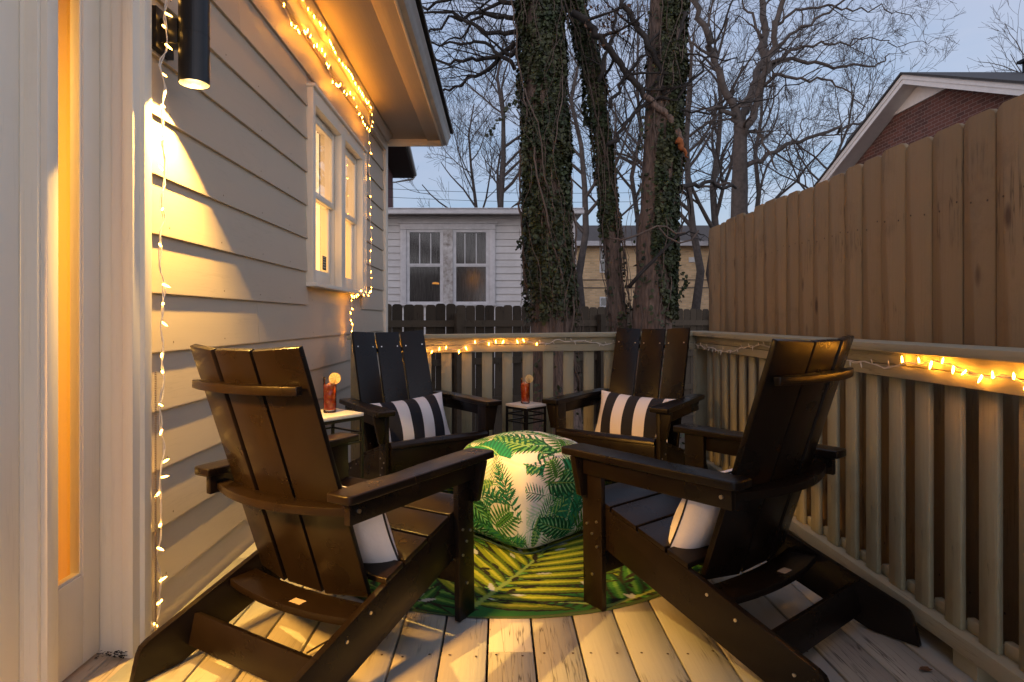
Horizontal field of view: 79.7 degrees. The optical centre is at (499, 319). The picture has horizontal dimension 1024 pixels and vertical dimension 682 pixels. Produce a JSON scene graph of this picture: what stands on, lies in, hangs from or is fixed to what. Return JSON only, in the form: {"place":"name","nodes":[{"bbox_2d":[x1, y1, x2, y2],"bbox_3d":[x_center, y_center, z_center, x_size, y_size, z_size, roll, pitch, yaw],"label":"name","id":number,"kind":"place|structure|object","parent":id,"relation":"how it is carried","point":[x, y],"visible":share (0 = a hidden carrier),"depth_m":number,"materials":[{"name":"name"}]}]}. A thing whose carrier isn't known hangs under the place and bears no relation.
{"place":"outdoors","nodes":[
{"label":"outdoors","id":0,"kind":"place"},
{"bbox_2d":[388,208,585,387],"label":"white house","id":1,"kind":"structure","parent":0,"point":[465,257],"depth_m":14.39,"materials":[{"name":"white wood"}]},
{"bbox_2d":[406,230,442,303],"bbox_3d":[-1.741,-1.240,14.395,0.863,1.737,0.050,0,0,0],"label":"window","id":2,"kind":"structure","parent":1,"relation":"in","point":[424,248],"depth_m":14.41,"materials":[{"name":"white glass"}]},
{"bbox_2d":[453,230,488,303],"bbox_3d":[-0.657,-1.240,14.395,0.848,1.737,0.050,0,0,0],"label":"window","id":3,"kind":"structure","parent":1,"relation":"in","point":[470,247],"depth_m":14.41,"materials":[{"name":"white glass"}]},
{"bbox_2d":[435,388,692,681],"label":"yard","id":4,"kind":"structure","parent":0,"point":[687,419],"depth_m":8.51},
{"bbox_2d":[0,0,452,681],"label":"clapboard house","id":5,"kind":"structure","parent":4,"relation":"on","point":[270,238],"depth_m":2.08,"materials":[{"name":"paint"}]},
{"bbox_2d":[0,0,156,681],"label":"patio door","id":6,"kind":"structure","parent":5,"relation":"in","point":[52,630],"depth_m":1.77,"materials":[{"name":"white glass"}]},
{"bbox_2d":[151,0,172,631],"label":"string lights","id":7,"kind":"object","parent":5,"relation":"attached to","point":[165,13],"visible":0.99,"depth_m":1.97,"materials":[{"name":"white plastic"}]},
{"bbox_2d":[152,0,209,88],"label":"wall sconce","id":8,"kind":"object","parent":5,"relation":"attached to","point":[188,32],"depth_m":2.00,"materials":[{"name":"black metal"}]},
{"bbox_2d":[282,0,367,128],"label":"string lights","id":9,"kind":"object","parent":5,"relation":"attached to","point":[324,58],"visible":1,"depth_m":3.80,"materials":[{"name":"yellow plastic"}]},
{"bbox_2d":[304,0,371,108],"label":"string lights","id":10,"kind":"object","parent":5,"relation":"attached to","point":[335,52],"visible":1,"depth_m":3.97,"materials":[{"name":"yellow plastic"}]},
{"bbox_2d":[306,83,369,295],"bbox_3d":[-1.170,-0.795,4.340,0.200,1.199,1.480,0,0,0],"label":"window","id":11,"kind":"structure","parent":5,"relation":"in","point":[336,243],"depth_m":4.28,"materials":[{"name":"white glass"}]},
{"bbox_2d":[349,290,371,331],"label":"string lights","id":12,"kind":"object","parent":5,"relation":"attached to","point":[351,306],"visible":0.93,"depth_m":4.46,"materials":[{"name":"yellow plastic"}]},
{"bbox_2d":[368,110,372,287],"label":"string lights","id":13,"kind":"object","parent":5,"relation":"attached to","point":[370,197],"visible":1,"depth_m":5.10,"materials":[{"name":"yellow plastic"}]},
{"bbox_2d":[441,617,533,653],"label":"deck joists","id":14,"kind":"object","parent":5,"relation":"attached to","point":[488,636],"depth_m":2.20,"materials":[{"name":"brown wood"}]},
{"bbox_2d":[107,530,975,681],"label":"deck","id":15,"kind":"structure","parent":14,"relation":"on","point":[659,639],"depth_m":1.85,"materials":[{"name":"paint"}]},
{"bbox_2d":[94,650,126,658],"bbox_3d":[-1.153,0.998,1.827,0.090,0.015,0.030,0,0,0],"label":"leaf debris","id":16,"kind":"object","parent":15,"relation":"on","point":[120,656],"visible":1,"depth_m":1.82,"materials":[{"name":"brown plant"}]},
{"bbox_2d":[129,344,493,681],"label":"adirondack chair","id":17,"kind":"object","parent":15,"relation":"on","point":[280,473],"visible":1,"depth_m":1.76,"materials":[{"name":"black wood"}]},
{"bbox_2d":[342,486,398,562],"bbox_3d":[-0.523,0.639,1.933,0.504,0.316,0.153,-1,22,32],"label":"throw pillow","id":18,"kind":"object","parent":17,"relation":"on","point":[375,539],"visible":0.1,"depth_m":1.80,"materials":[{"name":"white fabric"}]},
{"bbox_2d":[306,640,327,653],"bbox_3d":[-0.551,0.994,1.862,0.009,0.010,0.080,0,0,35],"label":"fallen twig","id":19,"kind":"object","parent":15,"relation":"on","point":[312,649],"visible":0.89,"depth_m":1.86,"materials":[{"name":"brown wood"}]},
{"bbox_2d":[321,408,363,478],"bbox_3d":[-0.765,0.712,2.735,0.225,0.590,0.225,0,0,38],"label":"side table","id":20,"kind":"object","parent":15,"relation":"on","point":[338,416],"visible":0.24,"depth_m":2.74,"materials":[{"name":"stone"}]},
{"bbox_2d":[323,373,340,412],"bbox_3d":[-0.754,0.327,2.753,0.072,0.178,0.059,0,0,-32],"label":"cocktail glass","id":21,"kind":"object","parent":20,"relation":"on","point":[329,395],"visible":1,"depth_m":2.74,"materials":[{"name":"red glass"}]},
{"bbox_2d":[339,330,501,479],"bbox_3d":[-0.527,0.536,3.553,0.738,0.936,0.883,-1,0,-33],"label":"adirondack chair","id":22,"kind":"object","parent":15,"relation":"on","point":[383,456],"visible":0.74,"depth_m":3.57,"materials":[{"name":"black wood"}]},
{"bbox_2d":[370,392,449,441],"bbox_3d":[-0.500,0.599,3.531,0.470,0.310,0.166,-5,-17,-34],"label":"throw pillow","id":23,"kind":"object","parent":22,"relation":"on","point":[420,417],"visible":0.57,"depth_m":3.49,"materials":[{"name":"multicoloured fabric"}]},
{"bbox_2d":[347,331,706,460],"bbox_3d":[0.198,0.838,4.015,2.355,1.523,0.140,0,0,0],"label":"deck railing","id":24,"kind":"object","parent":15,"relation":"on","point":[460,341],"visible":0.4,"depth_m":4.00,"materials":[{"name":"beige painted wood"}]},
{"bbox_2d":[426,337,665,352],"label":"string lights","id":25,"kind":"object","parent":24,"relation":"attached to","point":[503,342],"visible":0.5,"depth_m":3.95,"materials":[{"name":"yellow plastic"}]},
{"bbox_2d":[355,481,702,618],"bbox_3d":[0.048,0.995,3.007,1.930,0.028,1.930,0,0,0],"label":"round rug","id":26,"kind":"object","parent":15,"relation":"on","point":[547,583],"visible":0.12,"depth_m":2.28,"materials":[{"name":"green fabric"}]},
{"bbox_2d":[463,430,582,554],"bbox_3d":[0.122,0.760,2.876,0.507,0.460,0.505,0,0,-44],"label":"pouf","id":27,"kind":"object","parent":26,"relation":"on","point":[530,498],"visible":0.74,"depth_m":2.65,"materials":[{"name":"green fabric"}]},
{"bbox_2d":[506,401,545,432],"bbox_3d":[0.167,0.758,3.800,0.180,0.476,0.180,0,0,-45],"label":"side table","id":28,"kind":"object","parent":26,"relation":"on","point":[526,408],"visible":0.61,"depth_m":3.77,"materials":[{"name":"metal"}]},
{"bbox_2d":[521,375,532,403],"bbox_3d":[0.168,0.430,3.803,0.072,0.178,0.059,0,0,-32],"label":"cocktail glass","id":29,"kind":"object","parent":28,"relation":"on","point":[525,391],"visible":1,"depth_m":3.78,"materials":[{"name":"red glass"}]},
{"bbox_2d":[542,327,707,482],"bbox_3d":[0.792,0.519,3.570,0.738,0.937,0.883,-1,0,36],"label":"adirondack chair","id":30,"kind":"object","parent":15,"relation":"on","point":[652,345],"visible":0.66,"depth_m":3.62,"materials":[{"name":"black wood"}]},
{"bbox_2d":[595,390,674,441],"bbox_3d":[0.775,0.584,3.545,0.470,0.310,0.165,3,-18,37],"label":"throw pillow","id":31,"kind":"object","parent":30,"relation":"on","point":[622,414],"visible":0.64,"depth_m":3.50,"materials":[{"name":"multicoloured fabric"}]},
{"bbox_2d":[561,334,921,681],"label":"adirondack chair","id":32,"kind":"object","parent":15,"relation":"on","point":[783,459],"visible":0.98,"depth_m":1.87,"materials":[{"name":"black wood"}]},
{"bbox_2d":[668,468,732,548],"bbox_3d":[0.742,0.624,2.034,0.504,0.316,0.150,-1,22,-37],"label":"throw pillow","id":33,"kind":"object","parent":32,"relation":"on","point":[693,523],"visible":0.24,"depth_m":1.89,"materials":[{"name":"white fabric"}]},
{"bbox_2d":[693,331,1023,681],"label":"deck railing","id":34,"kind":"object","parent":15,"relation":"on","point":[982,652],"visible":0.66,"depth_m":1.88,"materials":[{"name":"beige wood"}]},
{"bbox_2d":[696,342,1023,382],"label":"string lights","id":35,"kind":"object","parent":34,"relation":"hanging from","point":[992,376],"visible":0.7,"depth_m":1.82,"materials":[{"name":"yellow plastic"}]},
{"bbox_2d":[919,666,932,670],"bbox_3d":[1.197,0.981,1.722,0.038,0.006,0.024,0,0,0],"label":"fallen leaf","id":36,"kind":"object","parent":15,"relation":"on","point":[926,668],"visible":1,"depth_m":1.72,"materials":[{"name":"brown plant"}]},
{"bbox_2d":[317,132,416,207],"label":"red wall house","id":37,"kind":"structure","parent":4,"relation":"on","point":[401,164],"depth_m":25.76,"materials":[{"name":"brown"}]},
{"bbox_2d":[393,28,575,207],"bbox_3d":[-1.522,-6.212,30.427,9.805,15.694,6.093,0,0,27],"label":"bare tree","id":38,"kind":"object","parent":4,"relation":"on","point":[472,172],"visible":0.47,"depth_m":29.84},
{"bbox_2d":[422,0,583,434],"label":"ivy tree","id":39,"kind":"object","parent":4,"relation":"on","point":[549,273],"visible":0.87,"depth_m":6.61,"materials":[{"name":"green plant"}]},
{"bbox_2d":[442,0,623,207],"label":"bare tree","id":40,"kind":"object","parent":4,"relation":"on","point":[501,190],"visible":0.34,"depth_m":24.10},
{"bbox_2d":[388,304,708,434],"bbox_3d":[1.971,0.701,9.628,8.740,1.841,0.153,0,0,-28],"label":"picket fence","id":41,"kind":"object","parent":4,"relation":"on","point":[463,319],"visible":0.3,"depth_m":8.57,"materials":[{"name":"brown wood"}]},
{"bbox_2d":[478,0,702,307],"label":"bare tree","id":42,"kind":"object","parent":4,"relation":"on","point":[584,230],"visible":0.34,"depth_m":21.88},
{"bbox_2d":[513,0,761,232],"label":"bare tree","id":43,"kind":"object","parent":4,"relation":"on","point":[634,197],"visible":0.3,"depth_m":27.39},
{"bbox_2d":[576,225,709,310],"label":"tan brick house","id":44,"kind":"structure","parent":4,"relation":"on","point":[594,289],"depth_m":26.00,"materials":[{"name":"brown"}]},
{"bbox_2d":[600,248,604,272],"bbox_3d":[4.490,-2.533,25.964,0.456,1.099,0.069,0,0,0],"label":"window","id":45,"kind":"structure","parent":44,"relation":"in","point":[602,260],"depth_m":25.94,"materials":[{"name":"grey glass"}]},
{"bbox_2d":[600,297,605,307],"bbox_3d":[4.516,-0.563,25.964,0.509,0.804,0.069,0,0,0],"label":"window","id":46,"kind":"structure","parent":44,"relation":"in","point":[602,299],"depth_m":25.94,"materials":[{"name":"grey glass"}]},
{"bbox_2d":[566,0,727,215],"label":"bare tree","id":47,"kind":"object","parent":4,"relation":"on","point":[594,201],"visible":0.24,"depth_m":32.38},
{"bbox_2d":[609,0,736,447],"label":"ivy tree","id":48,"kind":"object","parent":4,"relation":"on","point":[655,281],"visible":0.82,"depth_m":6.92,"materials":[{"name":"green plant"}]},
{"bbox_2d":[572,0,793,309],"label":"bare tree","id":49,"kind":"object","parent":4,"relation":"on","point":[690,221],"visible":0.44,"depth_m":23.80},
{"bbox_2d":[563,0,875,387],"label":"ivy tree","id":50,"kind":"object","parent":4,"relation":"on","point":[587,37],"visible":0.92,"depth_m":7.16,"materials":[{"name":"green plant"}]},
{"bbox_2d":[633,0,835,287],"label":"bare tree","id":51,"kind":"object","parent":4,"relation":"on","point":[717,168],"visible":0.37,"depth_m":24.81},
{"bbox_2d":[691,0,847,206],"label":"bare tree","id":52,"kind":"object","parent":4,"relation":"on","point":[781,192],"visible":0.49,"depth_m":29.77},
{"bbox_2d":[682,0,963,217],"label":"bare tree","id":53,"kind":"object","parent":4,"relation":"on","point":[741,164],"visible":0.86,"depth_m":18.80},
{"bbox_2d":[749,0,958,189],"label":"bare tree","id":54,"kind":"object","parent":4,"relation":"on","point":[803,186],"visible":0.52,"depth_m":27.87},
{"bbox_2d":[709,94,1023,644],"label":"board fence","id":55,"kind":"object","parent":4,"relation":"on","point":[921,240],"visible":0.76,"depth_m":2.25,"materials":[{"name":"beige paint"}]},
{"bbox_2d":[967,0,1023,71],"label":"bare tree","id":56,"kind":"object","parent":4,"relation":"on","point":[1022,54],"visible":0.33,"depth_m":33.44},
{"bbox_2d":[392,187,757,201],"bbox_3d":[2.650,-5.181,25.000,16.801,0.855,0.014,0,0,-7],"label":"overhead cable","id":57,"kind":"object","parent":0,"point":[517,201],"visible":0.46,"depth_m":24.61,"materials":[{"name":"black plastic"}]},
{"bbox_2d":[393,0,1023,224],"label":"sky","id":58,"kind":"structure","parent":0,"point":[973,43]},
{"bbox_2d":[813,58,1023,186],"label":"red brick house","id":59,"kind":"structure","parent":0,"point":[908,108],"depth_m":13.36,"materials":[{"name":"red brick"}]}
]}

